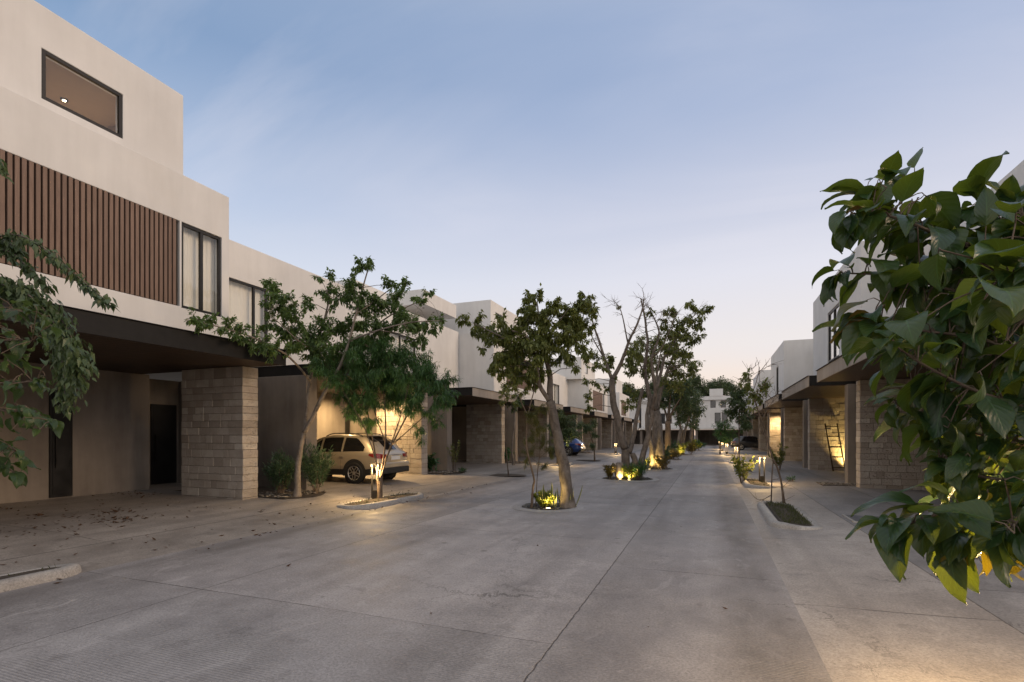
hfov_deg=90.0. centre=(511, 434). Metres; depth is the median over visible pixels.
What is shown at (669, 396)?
median tree
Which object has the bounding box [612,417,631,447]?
townhouse
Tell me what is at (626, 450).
median tree
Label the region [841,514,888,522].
utility cover
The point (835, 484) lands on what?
gravel planter
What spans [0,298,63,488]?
broadleaf tree
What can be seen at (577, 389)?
townhouse
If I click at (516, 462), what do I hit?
gravel planter
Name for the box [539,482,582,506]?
striped agave
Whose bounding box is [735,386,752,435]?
townhouse
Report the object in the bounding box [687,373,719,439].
woodland tree
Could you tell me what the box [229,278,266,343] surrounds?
window
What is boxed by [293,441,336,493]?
oleander
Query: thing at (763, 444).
townhouse
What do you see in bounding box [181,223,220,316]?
window
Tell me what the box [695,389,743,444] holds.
end house
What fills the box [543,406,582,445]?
bushy tree
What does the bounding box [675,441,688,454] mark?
lime shrub
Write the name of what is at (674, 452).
croton shrub
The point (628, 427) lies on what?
townhouse
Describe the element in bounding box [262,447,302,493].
oleander
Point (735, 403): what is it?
slim tree
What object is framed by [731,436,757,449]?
parked car
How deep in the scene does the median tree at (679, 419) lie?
41.53 m
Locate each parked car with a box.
[317,433,408,483]
[564,437,585,455]
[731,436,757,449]
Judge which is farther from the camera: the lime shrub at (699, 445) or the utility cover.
the lime shrub at (699, 445)
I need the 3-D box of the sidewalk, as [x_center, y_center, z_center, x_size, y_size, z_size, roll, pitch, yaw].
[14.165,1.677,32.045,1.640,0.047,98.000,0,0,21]
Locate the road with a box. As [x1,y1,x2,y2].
[0,445,832,681]
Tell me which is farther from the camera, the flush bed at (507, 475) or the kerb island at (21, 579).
the flush bed at (507, 475)
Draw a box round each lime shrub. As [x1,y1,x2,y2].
[622,464,638,478]
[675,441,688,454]
[688,439,701,450]
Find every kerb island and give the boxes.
[0,563,81,592]
[336,492,423,508]
[742,478,776,487]
[757,500,822,529]
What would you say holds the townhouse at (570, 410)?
on the driveway
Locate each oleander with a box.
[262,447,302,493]
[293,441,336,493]
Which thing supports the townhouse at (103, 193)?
on the driveway
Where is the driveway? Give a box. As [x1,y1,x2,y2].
[0,444,648,574]
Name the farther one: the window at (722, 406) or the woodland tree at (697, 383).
the woodland tree at (697, 383)
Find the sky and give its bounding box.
[35,0,1023,434]
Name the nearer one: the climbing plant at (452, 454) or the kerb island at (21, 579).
the kerb island at (21, 579)
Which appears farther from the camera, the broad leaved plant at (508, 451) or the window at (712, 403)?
the window at (712, 403)
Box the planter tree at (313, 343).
[184,255,446,496]
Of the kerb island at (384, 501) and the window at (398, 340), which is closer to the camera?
the kerb island at (384, 501)
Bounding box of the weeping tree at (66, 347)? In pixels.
[0,159,119,419]
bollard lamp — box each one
[370,463,379,498]
[615,462,624,478]
[758,456,765,481]
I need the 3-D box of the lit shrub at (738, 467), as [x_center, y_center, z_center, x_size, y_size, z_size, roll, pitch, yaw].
[8.009,1.185,17.644,0.974,1.050,0.924,0,0,21]
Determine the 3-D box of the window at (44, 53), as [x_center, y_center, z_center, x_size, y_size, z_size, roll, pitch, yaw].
[-8.456,-6.665,10.108,0.060,0.924,1.394,0,0,21]
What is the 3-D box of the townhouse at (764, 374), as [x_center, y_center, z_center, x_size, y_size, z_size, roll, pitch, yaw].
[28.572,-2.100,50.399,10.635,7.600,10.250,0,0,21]
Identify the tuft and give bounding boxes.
[785,476,795,481]
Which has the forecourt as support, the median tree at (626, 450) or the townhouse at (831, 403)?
the townhouse at (831, 403)
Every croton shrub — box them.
[602,463,615,478]
[651,455,670,469]
[668,448,683,459]
[686,440,698,453]
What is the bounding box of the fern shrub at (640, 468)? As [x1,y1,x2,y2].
[623,457,650,479]
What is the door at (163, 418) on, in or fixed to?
in the townhouse at (103, 193)
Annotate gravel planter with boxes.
[175,486,326,498]
[427,470,461,473]
[462,460,523,463]
[816,482,855,485]
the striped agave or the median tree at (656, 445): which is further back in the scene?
the median tree at (656, 445)
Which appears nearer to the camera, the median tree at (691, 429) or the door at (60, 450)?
the door at (60, 450)
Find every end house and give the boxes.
[629,398,640,443]
[640,390,693,444]
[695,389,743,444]
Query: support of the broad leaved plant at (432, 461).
in the gravel planter at (444, 472)
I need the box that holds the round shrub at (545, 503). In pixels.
[533,490,555,507]
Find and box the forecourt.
[729,445,1023,632]
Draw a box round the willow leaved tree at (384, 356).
[303,331,462,497]
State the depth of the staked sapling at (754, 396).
12.09 m
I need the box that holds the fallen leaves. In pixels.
[0,485,726,626]
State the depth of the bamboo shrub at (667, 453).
26.34 m
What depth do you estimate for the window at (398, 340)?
23.19 m
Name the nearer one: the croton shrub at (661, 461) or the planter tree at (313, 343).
the planter tree at (313, 343)
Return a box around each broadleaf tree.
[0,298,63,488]
[812,147,1023,603]
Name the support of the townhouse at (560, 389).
on the driveway
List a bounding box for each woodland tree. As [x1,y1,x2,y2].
[622,381,645,397]
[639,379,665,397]
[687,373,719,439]
[703,375,737,395]
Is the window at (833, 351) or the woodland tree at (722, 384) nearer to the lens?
the window at (833, 351)
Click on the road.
(600, 581)
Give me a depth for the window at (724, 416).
77.69 m
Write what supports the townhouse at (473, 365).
on the driveway
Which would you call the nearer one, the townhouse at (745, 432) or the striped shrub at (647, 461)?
the striped shrub at (647, 461)
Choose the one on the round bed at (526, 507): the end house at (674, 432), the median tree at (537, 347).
the median tree at (537, 347)
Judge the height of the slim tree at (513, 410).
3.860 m
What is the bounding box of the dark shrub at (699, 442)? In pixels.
[696,439,706,449]
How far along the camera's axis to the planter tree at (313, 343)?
12.69 m
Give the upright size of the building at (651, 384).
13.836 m
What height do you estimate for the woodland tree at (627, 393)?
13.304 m
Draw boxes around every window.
[41,48,121,137]
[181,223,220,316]
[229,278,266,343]
[389,333,414,372]
[553,384,558,403]
[661,413,664,423]
[710,401,715,407]
[715,413,720,422]
[721,400,725,407]
[722,413,727,421]
[828,304,838,362]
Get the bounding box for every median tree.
[455,282,599,508]
[582,284,714,478]
[620,333,704,468]
[651,367,697,458]
[670,388,706,454]
[675,384,704,442]
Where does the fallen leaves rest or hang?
on the road
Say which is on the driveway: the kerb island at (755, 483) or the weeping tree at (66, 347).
the weeping tree at (66, 347)
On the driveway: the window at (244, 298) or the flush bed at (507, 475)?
the flush bed at (507, 475)
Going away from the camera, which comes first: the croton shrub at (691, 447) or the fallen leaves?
the fallen leaves
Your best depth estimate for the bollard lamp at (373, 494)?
12.85 m
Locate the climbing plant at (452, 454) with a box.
[446,440,459,468]
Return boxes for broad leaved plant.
[427,452,440,470]
[504,447,514,461]
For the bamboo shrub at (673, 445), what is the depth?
35.72 m
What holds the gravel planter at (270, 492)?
on the driveway
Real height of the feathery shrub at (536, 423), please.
2.468 m
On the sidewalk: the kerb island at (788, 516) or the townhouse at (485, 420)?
the kerb island at (788, 516)
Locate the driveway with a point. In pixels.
(96, 545)
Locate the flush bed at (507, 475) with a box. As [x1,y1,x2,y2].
[490,474,525,475]
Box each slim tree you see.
[505,393,524,464]
[711,418,738,453]
[718,381,755,459]
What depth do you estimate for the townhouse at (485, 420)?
26.41 m
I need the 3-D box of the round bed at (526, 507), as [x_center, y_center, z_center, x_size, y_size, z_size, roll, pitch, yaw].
[0.826,1.687,11.931,1.680,0.086,1.680,0,0,21]
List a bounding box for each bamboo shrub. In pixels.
[664,445,672,462]
[671,439,679,451]
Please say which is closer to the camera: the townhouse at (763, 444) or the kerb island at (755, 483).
the kerb island at (755, 483)
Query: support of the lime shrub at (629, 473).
on the round bed at (643, 479)
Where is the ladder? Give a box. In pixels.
[825,423,844,470]
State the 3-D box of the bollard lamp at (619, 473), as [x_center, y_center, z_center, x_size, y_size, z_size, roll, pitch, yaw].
[4.049,1.370,19.261,0.400,0.620,0.394,0,0,21]
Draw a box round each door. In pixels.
[49,390,72,497]
[150,404,176,484]
[345,417,348,434]
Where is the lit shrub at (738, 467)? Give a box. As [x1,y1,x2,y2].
[730,454,758,482]
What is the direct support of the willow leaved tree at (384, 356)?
on the kerb island at (384, 501)
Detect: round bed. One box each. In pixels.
[512,502,583,512]
[596,476,658,481]
[646,468,677,469]
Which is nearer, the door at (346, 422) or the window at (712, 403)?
the door at (346, 422)
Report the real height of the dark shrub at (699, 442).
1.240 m
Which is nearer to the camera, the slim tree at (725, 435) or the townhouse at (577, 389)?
the slim tree at (725, 435)
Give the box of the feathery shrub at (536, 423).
[521,403,554,505]
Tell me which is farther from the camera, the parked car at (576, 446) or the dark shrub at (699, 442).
the dark shrub at (699, 442)
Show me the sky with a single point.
(682, 151)
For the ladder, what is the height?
2.113 m
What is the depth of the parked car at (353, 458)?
16.46 m
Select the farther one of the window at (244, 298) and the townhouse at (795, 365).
the townhouse at (795, 365)
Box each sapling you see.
[498,384,519,475]
[501,370,539,507]
[572,418,599,461]
[734,358,794,503]
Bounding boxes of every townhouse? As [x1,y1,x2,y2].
[0,0,285,503]
[147,239,448,489]
[335,279,521,470]
[436,300,562,460]
[518,368,588,454]
[544,357,621,449]
[546,372,607,449]
[595,378,639,444]
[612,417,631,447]
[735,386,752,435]
[747,412,768,454]
[747,419,752,448]
[752,370,770,450]
[754,339,812,455]
[764,394,807,467]
[781,237,937,482]
[816,160,1023,489]
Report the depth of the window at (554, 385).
46.86 m
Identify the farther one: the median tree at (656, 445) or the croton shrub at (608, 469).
the median tree at (656, 445)
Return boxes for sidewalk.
[716,445,1023,681]
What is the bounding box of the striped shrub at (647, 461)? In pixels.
[638,458,650,467]
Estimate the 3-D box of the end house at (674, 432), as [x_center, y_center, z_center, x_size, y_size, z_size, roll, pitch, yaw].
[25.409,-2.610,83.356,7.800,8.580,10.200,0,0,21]
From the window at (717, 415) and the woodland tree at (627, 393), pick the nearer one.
the window at (717, 415)
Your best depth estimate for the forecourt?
11.81 m
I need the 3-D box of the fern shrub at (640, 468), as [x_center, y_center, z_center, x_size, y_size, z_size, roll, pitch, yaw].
[4.637,1.293,18.895,1.074,0.917,1.108,0,0,-37]
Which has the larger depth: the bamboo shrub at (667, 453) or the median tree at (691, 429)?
the median tree at (691, 429)
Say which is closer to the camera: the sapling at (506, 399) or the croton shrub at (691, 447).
the sapling at (506, 399)
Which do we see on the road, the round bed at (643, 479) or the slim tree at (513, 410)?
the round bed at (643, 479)
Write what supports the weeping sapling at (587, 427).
on the flush bed
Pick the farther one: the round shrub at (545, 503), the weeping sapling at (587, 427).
the weeping sapling at (587, 427)
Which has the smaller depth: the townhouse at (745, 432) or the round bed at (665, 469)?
the round bed at (665, 469)
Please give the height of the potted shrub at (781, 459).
1.323 m
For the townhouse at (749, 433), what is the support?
on the forecourt
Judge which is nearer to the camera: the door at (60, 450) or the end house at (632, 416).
the door at (60, 450)
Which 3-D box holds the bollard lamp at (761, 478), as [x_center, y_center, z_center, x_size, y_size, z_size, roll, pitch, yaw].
[8.513,1.198,17.436,0.230,0.905,0.120,0,0,15]
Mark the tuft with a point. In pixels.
(793, 477)
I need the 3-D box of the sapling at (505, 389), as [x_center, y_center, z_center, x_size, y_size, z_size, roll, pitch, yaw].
[0.177,0.087,11.830,0.918,3.331,1.106,0,0,1]
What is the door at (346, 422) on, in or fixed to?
in the townhouse at (282, 391)
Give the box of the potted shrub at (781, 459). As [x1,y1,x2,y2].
[766,442,788,469]
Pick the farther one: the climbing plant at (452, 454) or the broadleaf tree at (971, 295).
the climbing plant at (452, 454)
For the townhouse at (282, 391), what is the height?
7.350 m
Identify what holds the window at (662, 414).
in the end house at (674, 432)
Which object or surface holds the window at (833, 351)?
in the townhouse at (831, 403)
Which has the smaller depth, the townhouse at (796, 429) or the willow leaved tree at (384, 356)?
the willow leaved tree at (384, 356)
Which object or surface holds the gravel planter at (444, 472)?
on the driveway
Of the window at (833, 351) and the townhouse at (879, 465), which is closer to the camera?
the townhouse at (879, 465)

